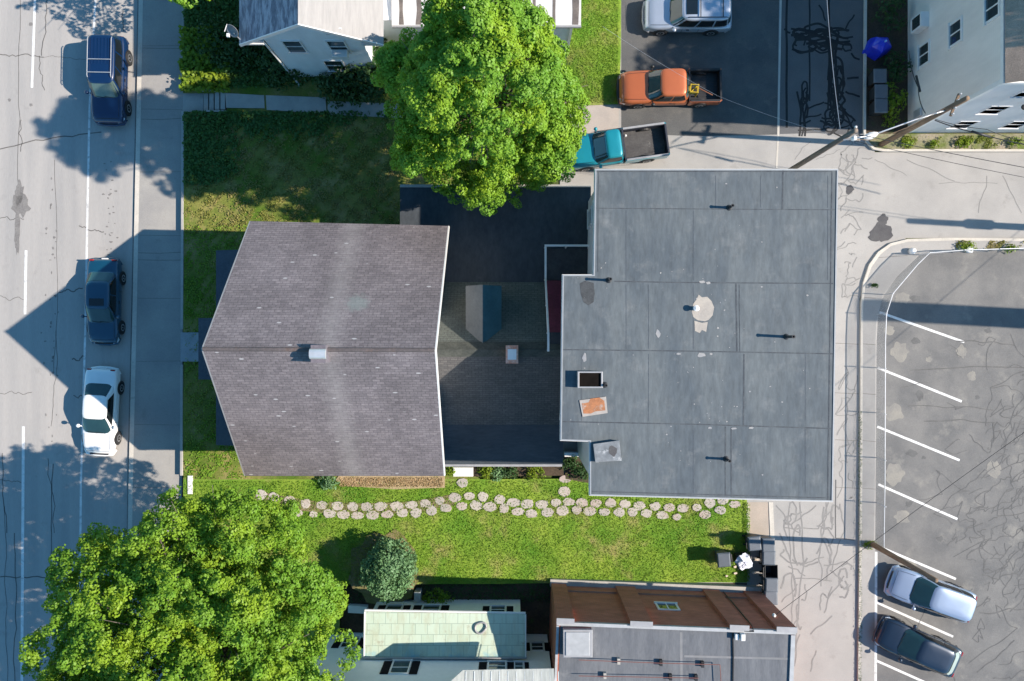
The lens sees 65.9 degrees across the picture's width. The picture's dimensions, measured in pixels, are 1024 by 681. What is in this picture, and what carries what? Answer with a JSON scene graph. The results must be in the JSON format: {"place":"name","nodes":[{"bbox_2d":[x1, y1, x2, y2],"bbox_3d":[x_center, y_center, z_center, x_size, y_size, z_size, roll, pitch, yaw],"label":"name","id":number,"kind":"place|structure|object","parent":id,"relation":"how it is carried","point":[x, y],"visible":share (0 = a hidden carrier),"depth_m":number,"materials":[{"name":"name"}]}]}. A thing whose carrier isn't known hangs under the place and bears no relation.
{"place":"outdoors","nodes":[
{"label":"outdoors","id":0,"kind":"place"},
{"bbox_2d":[0,0,136,680],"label":"road","id":1,"kind":"structure","parent":0,"point":[60,104],"depth_m":44.00,"materials":[{"name":"grey asphalt"}]},
{"bbox_2d":[20,0,35,680],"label":"lane marking","id":2,"kind":"object","parent":1,"relation":"on","point":[23,427],"visible":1,"depth_m":43.99,"materials":[{"name":"paint"}]},
{"bbox_2d":[0,0,123,680],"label":"road cracks","id":3,"kind":"object","parent":1,"relation":"on","point":[4,576],"visible":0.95,"depth_m":43.99,"materials":[{"name":"black asphalt"}]},
{"bbox_2d":[8,22,118,441],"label":"road stains","id":4,"kind":"object","parent":1,"relation":"on","point":[20,204],"visible":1,"depth_m":43.99,"materials":[{"name":"asphalt"}]},
{"bbox_2d":[79,0,95,590],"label":"edge marking","id":5,"kind":"object","parent":1,"relation":"on","point":[85,314],"visible":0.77,"depth_m":43.99,"materials":[{"name":"paint"}]},
{"bbox_2d":[76,366,123,455],"bbox_3d":[-22.600,3.900,43.330,2.229,1.440,4.980,3,90,0],"label":"parked car","id":6,"kind":"object","parent":1,"relation":"on","point":[102,393],"visible":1,"depth_m":43.06,"materials":[{"name":"white paint"}]},
{"bbox_2d":[80,257,125,345],"bbox_3d":[-22.420,-2.150,43.307,2.169,1.486,4.880,1,90,0],"label":"parked car","id":7,"kind":"object","parent":1,"relation":"on","point":[105,282],"visible":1,"depth_m":43.09,"materials":[{"name":"teal paint"}]},
{"bbox_2d":[84,34,132,126],"bbox_3d":[-22.100,-14.300,43.110,2.249,1.881,4.980,1,90,0],"label":"parked car","id":8,"kind":"object","parent":1,"relation":"on","point":[109,59],"visible":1,"depth_m":42.76,"materials":[{"name":"blue paint"}]},
{"bbox_2d":[127,0,138,534],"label":"gutter dirt","id":9,"kind":"structure","parent":1,"relation":"on","point":[132,264],"depth_m":44.00,"materials":[{"name":"soil"}]},
{"bbox_2d":[132,0,182,680],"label":"sidewalk","id":10,"kind":"structure","parent":0,"point":[156,451],"depth_m":43.88,"materials":[{"name":"concrete"}]},
{"bbox_2d":[181,332,197,361],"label":"front walk","id":11,"kind":"structure","parent":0,"point":[189,355],"depth_m":43.54,"materials":[{"name":"grey concrete"}]},
{"bbox_2d":[184,225,246,478],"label":"front grass","id":12,"kind":"structure","parent":0,"point":[190,311],"depth_m":43.55,"materials":[{"name":"green plant"}]},
{"bbox_2d":[187,584,339,677],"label":"street lawn","id":13,"kind":"structure","parent":0,"point":[336,625],"depth_m":43.60,"materials":[{"name":"green plant"}]},
{"bbox_2d":[183,0,384,93],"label":"lawn","id":14,"kind":"structure","parent":0,"point":[308,88],"depth_m":43.60,"materials":[{"name":"green plant"}]},
{"bbox_2d":[177,25,230,93],"bbox_3d":[-16.872,-15.446,43.353,2.906,0.644,3.719,0,90,0],"label":"hedge","id":15,"kind":"object","parent":14,"relation":"on","point":[188,58],"visible":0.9,"depth_m":43.22,"materials":[{"name":"green plant"}]},
{"bbox_2d":[195,14,269,76],"bbox_3d":[-15.155,-16.126,43.000,4.381,1.989,3.358,0,90,0],"label":"dark shrub","id":16,"kind":"object","parent":14,"relation":"on","point":[230,46],"visible":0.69,"depth_m":42.86,"materials":[{"name":"green plant"}]},
{"bbox_2d":[181,0,321,88],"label":"ground cover","id":17,"kind":"object","parent":14,"relation":"on","point":[195,18],"visible":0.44,"depth_m":43.45,"materials":[{"name":"green plant"}]},
{"bbox_2d":[250,43,311,91],"bbox_3d":[-12.519,-15.179,42.945,3.097,2.273,3.124,-31,90,0],"label":"dark shrub","id":18,"kind":"object","parent":14,"relation":"on","point":[275,69],"visible":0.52,"depth_m":42.66,"materials":[{"name":"green plant"}]},
{"bbox_2d":[314,70,377,109],"bbox_3d":[-8.977,-13.816,42.946,3.539,2.084,2.258,0,90,0],"label":"dark shrub","id":19,"kind":"object","parent":14,"relation":"on","point":[333,85],"visible":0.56,"depth_m":42.67,"materials":[{"name":"green plant"}]},
{"bbox_2d":[333,38,399,106],"bbox_3d":[-7.698,-14.652,42.557,3.753,3.048,4.154,0,90,0],"label":"dark shrub","id":20,"kind":"object","parent":14,"relation":"on","point":[365,73],"visible":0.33,"depth_m":41.96,"materials":[{"name":"green plant"}]},
{"bbox_2d":[239,0,580,84],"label":"white gabled house","id":21,"kind":"structure","parent":14,"relation":"on","point":[313,38],"depth_m":38.04,"materials":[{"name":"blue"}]},
{"bbox_2d":[280,40,308,53],"bbox_3d":[-10.750,-14.510,39.035,1.030,1.570,0.120,0,90,0],"label":"window","id":22,"kind":"structure","parent":21,"relation":"in","point":[292,46],"depth_m":39.02,"materials":[{"name":"white glass"}]},
{"bbox_2d":[322,60,345,71],"bbox_3d":[-9.350,-14.510,41.735,1.130,1.570,0.120,0,90,0],"label":"window","id":23,"kind":"structure","parent":21,"relation":"in","point":[329,64],"depth_m":41.55,"materials":[{"name":"white glass"}]},
{"bbox_2d":[325,40,351,53],"bbox_3d":[-8.600,-14.510,39.035,1.030,1.570,0.120,0,90,0],"label":"window","id":24,"kind":"structure","parent":21,"relation":"in","point":[332,44],"depth_m":38.74,"materials":[{"name":"white glass"}]},
{"bbox_2d":[183,93,403,117],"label":"garden path","id":25,"kind":"structure","parent":0,"point":[193,101],"depth_m":43.53,"materials":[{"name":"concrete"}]},
{"bbox_2d":[201,90,226,111],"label":"garden steps","id":26,"kind":"structure","parent":25,"relation":"on","point":[216,102],"depth_m":43.62,"materials":[{"name":"concrete"}]},
{"bbox_2d":[183,112,479,478],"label":"front lawn","id":27,"kind":"structure","parent":0,"point":[404,179],"depth_m":43.60,"materials":[{"name":"green plant"}]},
{"bbox_2d":[182,110,387,185],"bbox_3d":[-12.390,-10.622,43.410,11.561,0.505,4.222,0,90,0],"label":"ground cover","id":28,"kind":"object","parent":27,"relation":"on","point":[221,144],"visible":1,"depth_m":43.46,"materials":[{"name":"green plant"}]},
{"bbox_2d":[184,112,399,233],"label":"front grass","id":29,"kind":"structure","parent":27,"relation":"on","point":[285,179],"depth_m":43.55,"materials":[{"name":"green plant"}]},
{"bbox_2d":[198,221,449,475],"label":"gabled house","id":30,"kind":"structure","parent":27,"relation":"on","point":[317,348],"depth_m":34.94,"materials":[{"name":"grey stone"}]},
{"bbox_2d":[453,467,472,476],"bbox_3d":[-2.691,7.239,43.625,1.100,0.350,0.505,0,90,0],"label":"doorstep","id":31,"kind":"object","parent":27,"relation":"on","point":[463,471],"depth_m":43.45,"materials":[{"name":"grey concrete"}]},
{"bbox_2d":[473,457,588,482],"bbox_3d":[1.041,7.105,43.758,6.838,0.285,1.665,0,90,0],"label":"planting bed","id":32,"kind":"object","parent":27,"relation":"on","point":[553,471],"visible":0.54,"depth_m":43.62,"materials":[{"name":"soil"}]},
{"bbox_2d":[348,529,419,603],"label":"bare ground","id":33,"kind":"structure","parent":0,"point":[370,598],"depth_m":43.56,"materials":[{"name":"soil"}]},
{"bbox_2d":[358,535,418,603],"bbox_3d":[-6.529,12.205,42.155,3.238,3.261,3.131,-45,90,0],"label":"round shrub","id":34,"kind":"object","parent":33,"relation":"on","point":[386,566],"visible":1,"depth_m":41.39,"materials":[{"name":"green plant"}]},
{"bbox_2d":[183,479,746,583],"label":"side lawn","id":35,"kind":"structure","parent":0,"point":[525,574],"depth_m":43.74,"materials":[{"name":"green plant"}]},
{"bbox_2d":[18,484,360,680],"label":"street maple","id":36,"kind":"object","parent":35,"relation":"on","point":[220,611],"visible":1,"depth_m":32.63,"materials":[{"name":"green plant"}]},
{"bbox_2d":[254,490,454,514],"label":"worn path","id":37,"kind":"structure","parent":35,"relation":"on","point":[312,506],"depth_m":43.55,"materials":[{"name":"soil"}]},
{"bbox_2d":[336,476,444,488],"bbox_3d":[-6.734,7.804,43.620,6.035,0.160,0.803,0,90,0],"label":"mulch bed","id":38,"kind":"object","parent":35,"relation":"on","point":[400,482],"visible":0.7,"depth_m":43.54,"materials":[{"name":"wood"}]},
{"bbox_2d":[255,474,741,521],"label":"stepping stones","id":39,"kind":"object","parent":35,"relation":"on","point":[509,506],"depth_m":43.64,"materials":[{"name":"grey stone"}]},
{"bbox_2d":[715,550,731,567],"bbox_3d":[11.560,11.915,43.359,0.815,1.116,0.781,-5,90,0],"label":"wheelie bin","id":40,"kind":"object","parent":35,"relation":"on","point":[722,558],"visible":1,"depth_m":42.82,"materials":[{"name":"black plastic"}]},
{"bbox_2d":[734,552,751,569],"bbox_3d":[12.633,12.030,43.404,0.815,1.027,0.780,-6,90,0],"label":"wheelie bin","id":41,"kind":"object","parent":35,"relation":"on","point":[736,554],"visible":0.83,"depth_m":43.27,"materials":[{"name":"black plastic"}]},
{"bbox_2d":[735,553,752,569],"bbox_3d":[12.565,12.023,42.845,0.857,0.476,0.909,-29,90,0],"label":"rubbish bag","id":42,"kind":"object","parent":41,"relation":"on","point":[743,561],"visible":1,"depth_m":42.74,"materials":[{"name":"white plastic"}]},
{"bbox_2d":[743,503,749,581],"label":"lawn grass","id":43,"kind":"structure","parent":35,"relation":"on","point":[747,529],"depth_m":43.88,"materials":[{"name":"green plant"}]},
{"bbox_2d":[341,583,746,641],"bbox_3d":[1.784,22.505,43.995,22.595,0.110,18.076,0,90,0],"label":"soil bed","id":44,"kind":"object","parent":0,"point":[537,616],"visible":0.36,"depth_m":43.94,"materials":[{"name":"brown soil"}]},
{"bbox_2d":[311,600,558,680],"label":"white shuttered house","id":45,"kind":"structure","parent":44,"relation":"on","point":[410,640],"depth_m":40.41,"materials":[{"name":"wood"}]},
{"bbox_2d":[388,659,412,673],"bbox_3d":[-5.550,16.230,39.285,1.030,1.570,0.120,0,90,0],"label":"window","id":46,"kind":"structure","parent":45,"relation":"in","point":[399,666],"depth_m":39.34,"materials":[{"name":"white glass"}]},
{"bbox_2d":[487,660,506,669],"bbox_3d":[-0.750,16.290,39.585,1.030,1.020,0.120,0,90,0],"label":"window","id":47,"kind":"structure","parent":45,"relation":"in","point":[492,664],"depth_m":39.74,"materials":[{"name":"white glass"}]},
{"bbox_2d":[422,587,454,603],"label":"garden plant","id":48,"kind":"object","parent":44,"relation":"on","point":[439,595],"visible":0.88,"depth_m":43.36,"materials":[{"name":"green plant"}]},
{"bbox_2d":[342,583,550,602],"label":"fallen leaves","id":49,"kind":"object","parent":44,"relation":"on","point":[494,588],"visible":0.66,"depth_m":43.87,"materials":[{"name":"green plant"}]},
{"bbox_2d":[566,0,620,105],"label":"lawn strip","id":50,"kind":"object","parent":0,"point":[612,77],"visible":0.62,"depth_m":43.95,"materials":[{"name":"green plant"}]},
{"bbox_2d":[593,440,621,461],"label":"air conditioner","id":51,"kind":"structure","parent":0,"point":[606,451],"depth_m":33.54,"materials":[{"name":"grey metal"}]},
{"bbox_2d":[340,85,1023,629],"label":"ground","id":52,"kind":"structure","parent":0,"point":[904,239],"depth_m":44.06,"materials":[{"name":"brown soil"}]},
{"bbox_2d":[128,0,142,534],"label":"kerb","id":53,"kind":"structure","parent":52,"relation":"on","point":[135,258],"depth_m":43.88,"materials":[{"name":"concrete"}]},
{"bbox_2d":[180,365,182,475],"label":"retaining wall","id":54,"kind":"structure","parent":52,"relation":"on","point":[181,420],"depth_m":43.56,"materials":[{"name":"concrete"}]},
{"bbox_2d":[181,111,183,328],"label":"retaining wall","id":55,"kind":"structure","parent":52,"relation":"on","point":[182,215],"depth_m":43.56,"materials":[{"name":"concrete"}]},
{"bbox_2d":[370,0,590,216],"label":"maple tree","id":56,"kind":"object","parent":52,"relation":"on","point":[455,61],"visible":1,"depth_m":30.89,"materials":[{"name":"green plant"}]},
{"bbox_2d":[621,0,778,135],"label":"driveway","id":57,"kind":"structure","parent":0,"point":[742,53],"depth_m":44.00,"materials":[{"name":"grey asphalt"}]},
{"bbox_2d":[616,65,721,108],"bbox_3d":[8.650,-13.880,43.180,5.780,1.740,2.269,-1,90,0],"label":"pickup truck","id":58,"kind":"object","parent":57,"relation":"on","point":[637,89],"visible":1,"depth_m":42.99,"materials":[{"name":"orange paint"}]},
{"bbox_2d":[642,0,731,35],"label":"parked car","id":59,"kind":"object","parent":57,"relation":"on","point":[705,17],"visible":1,"depth_m":42.84,"materials":[{"name":"silver metal"}]},
{"bbox_2d":[560,0,1023,680],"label":"lane","id":60,"kind":"structure","parent":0,"point":[914,200],"depth_m":44.00,"materials":[{"name":"concrete"}]},
{"bbox_2d":[400,185,590,466],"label":"wing","id":61,"kind":"structure","parent":60,"relation":"on","point":[499,366],"depth_m":39.90,"materials":[{"name":"grey"}]},
{"bbox_2d":[580,104,618,133],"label":"walk slab","id":62,"kind":"structure","parent":60,"relation":"on","point":[604,117],"depth_m":43.99,"materials":[{"name":"beige concrete"}]},
{"bbox_2d":[566,122,669,170],"bbox_3d":[5.720,-10.620,43.180,5.830,1.740,2.269,-8,90,0],"label":"pickup truck","id":63,"kind":"object","parent":60,"relation":"on","point":[645,143],"visible":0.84,"depth_m":42.99,"materials":[{"name":"teal paint"}]},
{"bbox_2d":[549,578,796,680],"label":"brick building","id":64,"kind":"structure","parent":60,"relation":"on","point":[612,630],"depth_m":38.27,"materials":[{"name":"brick"}]},
{"bbox_2d":[654,601,680,610],"bbox_3d":[8.062,13.780,40.950,1.230,1.050,0.120,2,90,0],"label":"window","id":65,"kind":"structure","parent":64,"relation":"in","point":[660,605],"depth_m":41.00,"materials":[{"name":"white glass"}]},
{"bbox_2d":[559,169,837,501],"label":"flat roofed building","id":66,"kind":"structure","parent":60,"relation":"on","point":[698,322],"depth_m":33.80,"materials":[{"name":"metal"}]},
{"bbox_2d":[544,244,589,351],"bbox_3d":[2.775,-2.110,37.855,2.350,3.990,5.220,0,90,0],"label":"outside stair","id":67,"kind":"object","parent":66,"relation":"attached to","point":[559,263],"visible":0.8,"depth_m":39.50,"materials":[{"name":"red paint"}]},
{"bbox_2d":[579,397,606,416],"bbox_3d":[3.500,2.828,33.773,1.152,0.035,0.720,-8,90,0],"label":"plywood sheet","id":68,"kind":"object","parent":66,"relation":"on","point":[593,406],"visible":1,"depth_m":33.76,"materials":[{"name":"orange paint"}]},
{"bbox_2d":[742,534,761,550],"bbox_3d":[13.148,11.054,43.439,0.815,1.116,0.781,-6,90,0],"label":"wheelie bin","id":69,"kind":"object","parent":60,"relation":"on","point":[752,542],"visible":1,"depth_m":42.90,"materials":[{"name":"black plastic"}]},
{"bbox_2d":[748,502,768,535],"bbox_3d":[13.735,10.019,43.994,1.189,0.001,2.022,0,90,0],"label":"concrete pad","id":70,"kind":"object","parent":60,"relation":"on","point":[759,520],"visible":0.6,"depth_m":43.99,"materials":[{"name":"beige concrete"}]},
{"bbox_2d":[756,550,775,564],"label":"wheelie bin","id":71,"kind":"object","parent":60,"relation":"on","point":[766,558],"visible":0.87,"depth_m":42.90,"materials":[{"name":"black plastic"}]},
{"bbox_2d":[760,536,774,551],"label":"wheelie bin","id":72,"kind":"object","parent":60,"relation":"on","point":[767,543],"visible":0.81,"depth_m":42.90,"materials":[{"name":"black plastic"}]},
{"bbox_2d":[759,574,777,591],"bbox_3d":[14.076,13.310,43.439,0.815,1.116,0.781,2,90,0],"label":"wheelie bin","id":73,"kind":"object","parent":60,"relation":"on","point":[769,584],"visible":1,"depth_m":42.90,"materials":[{"name":"black plastic"}]},
{"bbox_2d":[759,562,777,577],"bbox_3d":[14.075,12.616,43.484,0.815,1.027,0.780,-1,90,0],"label":"wheelie bin","id":74,"kind":"object","parent":60,"relation":"on","point":[769,571],"visible":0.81,"depth_m":43.43,"materials":[{"name":"black plastic"}]},
{"bbox_2d":[776,0,781,167],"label":"driveway joint","id":75,"kind":"object","parent":60,"relation":"on","point":[779,84],"visible":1,"depth_m":43.99,"materials":[{"name":"concrete"}]},
{"bbox_2d":[788,126,869,168],"bbox_3d":[15.059,-8.901,38.950,1.154,10.700,0.555,0,90,0],"label":"utility pole","id":76,"kind":"object","parent":60,"relation":"on","point":[846,136],"visible":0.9,"depth_m":36.13,"materials":[{"name":"grey wood"}]},
{"bbox_2d":[846,185,892,241],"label":"lane tar patches","id":77,"kind":"object","parent":60,"relation":"on","point":[881,231],"visible":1,"depth_m":43.99,"materials":[{"name":"grey asphalt"}]},
{"bbox_2d":[776,138,1021,671],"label":"lane sealed cracks","id":78,"kind":"object","parent":60,"relation":"on","point":[787,522],"visible":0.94,"depth_m":43.99,"materials":[{"name":"black asphalt"}]},
{"bbox_2d":[863,0,1023,151],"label":"lane kerb","id":79,"kind":"structure","parent":60,"relation":"on","point":[871,146],"depth_m":43.83,"materials":[{"name":"concrete"}]},
{"bbox_2d":[780,0,863,135],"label":"asphalt lane","id":80,"kind":"structure","parent":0,"point":[842,12],"depth_m":44.00,"materials":[{"name":"grey asphalt"}]},
{"bbox_2d":[784,0,859,136],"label":"lane tar seams","id":81,"kind":"object","parent":80,"relation":"on","point":[831,95],"visible":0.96,"depth_m":43.99,"materials":[{"name":"black asphalt"}]},
{"bbox_2d":[866,0,907,133],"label":"side yard","id":82,"kind":"structure","parent":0,"point":[898,39],"depth_m":43.98,"materials":[{"name":"green plant"}]},
{"bbox_2d":[862,37,891,60],"bbox_3d":[20.187,-16.113,43.311,1.403,1.342,1.109,0,90,0],"label":"covered grill","id":83,"kind":"object","parent":82,"relation":"on","point":[876,48],"visible":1,"depth_m":43.18,"materials":[{"name":"blue plastic"}]},
{"bbox_2d":[868,69,887,86],"bbox_3d":[20.071,-14.394,43.419,0.815,1.116,0.781,0,90,0],"label":"wheelie bin","id":84,"kind":"object","parent":82,"relation":"on","point":[877,76],"visible":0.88,"depth_m":42.89,"materials":[{"name":"black plastic"}]},
{"bbox_2d":[869,84,888,101],"bbox_3d":[20.130,-13.552,43.419,0.815,1.116,0.781,0,90,0],"label":"wheelie bin","id":85,"kind":"object","parent":82,"relation":"on","point":[878,91],"visible":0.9,"depth_m":42.88,"materials":[{"name":"black plastic"}]},
{"bbox_2d":[869,99,888,115],"bbox_3d":[20.130,-12.769,43.419,0.815,1.116,0.781,0,90,0],"label":"wheelie bin","id":86,"kind":"object","parent":82,"relation":"on","point":[878,107],"visible":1,"depth_m":42.88,"materials":[{"name":"black plastic"}]},
{"bbox_2d":[875,0,907,32],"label":"weed clump","id":87,"kind":"object","parent":82,"relation":"on","point":[890,14],"visible":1,"depth_m":43.29,"materials":[{"name":"green plant"}]},
{"bbox_2d":[885,82,907,117],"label":"weed clump","id":88,"kind":"object","parent":82,"relation":"on","point":[894,104],"visible":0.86,"depth_m":43.28,"materials":[{"name":"green plant"}]},
{"bbox_2d":[883,50,912,82],"bbox_3d":[21.200,-15.045,43.337,1.586,0.818,1.784,0,90,0],"label":"weed clump","id":89,"kind":"object","parent":82,"relation":"on","point":[895,70],"visible":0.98,"depth_m":43.31,"materials":[{"name":"green plant"}]},
{"bbox_2d":[908,0,1023,132],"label":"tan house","id":90,"kind":"structure","parent":82,"relation":"on","point":[973,50],"depth_m":39.33,"materials":[{"name":"paint"}]},
{"bbox_2d":[917,39,929,70],"bbox_3d":[22.010,-15.300,42.210,0.120,1.170,1.330,0,90,0],"label":"window","id":91,"kind":"structure","parent":90,"relation":"in","point":[923,50],"depth_m":42.26,"materials":[{"name":"white glass"}]},
{"bbox_2d":[947,15,962,49],"bbox_3d":[22.010,-15.300,39.210,0.120,1.170,1.330,0,90,0],"label":"window","id":92,"kind":"structure","parent":90,"relation":"in","point":[955,28],"depth_m":39.25,"materials":[{"name":"white glass"}]},
{"bbox_2d":[983,0,999,26],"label":"window","id":93,"kind":"structure","parent":90,"relation":"in","point":[991,8],"depth_m":36.34,"materials":[{"name":"white glass"}]},
{"bbox_2d":[860,241,1023,680],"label":"pavement","id":94,"kind":"structure","parent":0,"point":[886,271],"depth_m":43.88,"materials":[{"name":"concrete"}]},
{"bbox_2d":[870,542,937,582],"bbox_3d":[19.988,11.299,40.690,0.309,7.000,0.309,0,90,0],"label":"utility pole","id":95,"kind":"object","parent":94,"relation":"on","point":[876,546],"visible":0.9,"depth_m":40.23,"materials":[{"name":"brown wood"}]},
{"bbox_2d":[869,134,1023,148],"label":"verge","id":96,"kind":"structure","parent":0,"point":[949,140],"depth_m":43.94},
{"bbox_2d":[864,93,969,146],"bbox_3d":[18.731,-10.141,40.000,4.901,8.602,0.850,-24,90,0],"label":"utility pole","id":97,"kind":"object","parent":96,"relation":"on","point":[952,107],"visible":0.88,"depth_m":37.70,"materials":[{"name":"brown wood"}]},
{"bbox_2d":[902,135,1010,148],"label":"verge weeds","id":98,"kind":"object","parent":96,"relation":"on","point":[909,137],"visible":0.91,"depth_m":43.86,"materials":[{"name":"green plant"}]},
{"bbox_2d":[875,250,1023,680],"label":"parking lot","id":99,"kind":"structure","parent":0,"point":[964,296],"depth_m":43.89,"materials":[{"name":"grey asphalt"}]},
{"bbox_2d":[872,615,962,676],"bbox_3d":[22.250,16.780,43.167,4.830,1.540,2.189,24,90,0],"label":"parked car","id":100,"kind":"object","parent":99,"relation":"on","point":[914,644],"visible":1,"depth_m":42.79,"materials":[{"name":"blue paint"}]},
{"bbox_2d":[874,311,963,680],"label":"parking marking","id":101,"kind":"object","parent":99,"relation":"on","point":[919,502],"visible":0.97,"depth_m":43.88,"materials":[{"name":"paint"}]},
{"bbox_2d":[883,565,976,622],"bbox_3d":[22.950,13.900,43.157,4.930,1.560,2.209,20,90,0],"label":"parked car","id":102,"kind":"object","parent":99,"relation":"on","point":[949,600],"visible":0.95,"depth_m":42.69,"materials":[{"name":"silver metal"}]},
{"bbox_2d":[857,238,1023,680],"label":"lot kerb","id":103,"kind":"structure","parent":99,"relation":"on","point":[875,257],"depth_m":43.88,"materials":[{"name":"concrete"}]},
{"bbox_2d":[857,411,862,679],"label":"kerb moss","id":104,"kind":"object","parent":103,"relation":"on","point":[860,548],"visible":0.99,"depth_m":43.84,"materials":[{"name":"green plant"}]},
{"bbox_2d":[880,292,1001,566],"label":"asphalt patches","id":105,"kind":"object","parent":99,"relation":"on","point":[899,352],"visible":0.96,"depth_m":43.88,"materials":[{"name":"grey asphalt"}]},
{"bbox_2d":[905,295,991,541],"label":"lot oil stains","id":106,"kind":"object","parent":99,"relation":"on","point":[919,395],"visible":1,"depth_m":43.88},
{"bbox_2d":[875,248,1023,546],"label":"chain link fence","id":107,"kind":"object","parent":99,"relation":"on","point":[885,368],"visible":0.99,"depth_m":43.14,"materials":[{"name":"metal"}]},
{"bbox_2d":[905,335,1023,680],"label":"pavement cracks","id":108,"kind":"object","parent":99,"relation":"on","point":[982,506],"visible":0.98,"depth_m":43.88,"materials":[{"name":"black asphalt"}]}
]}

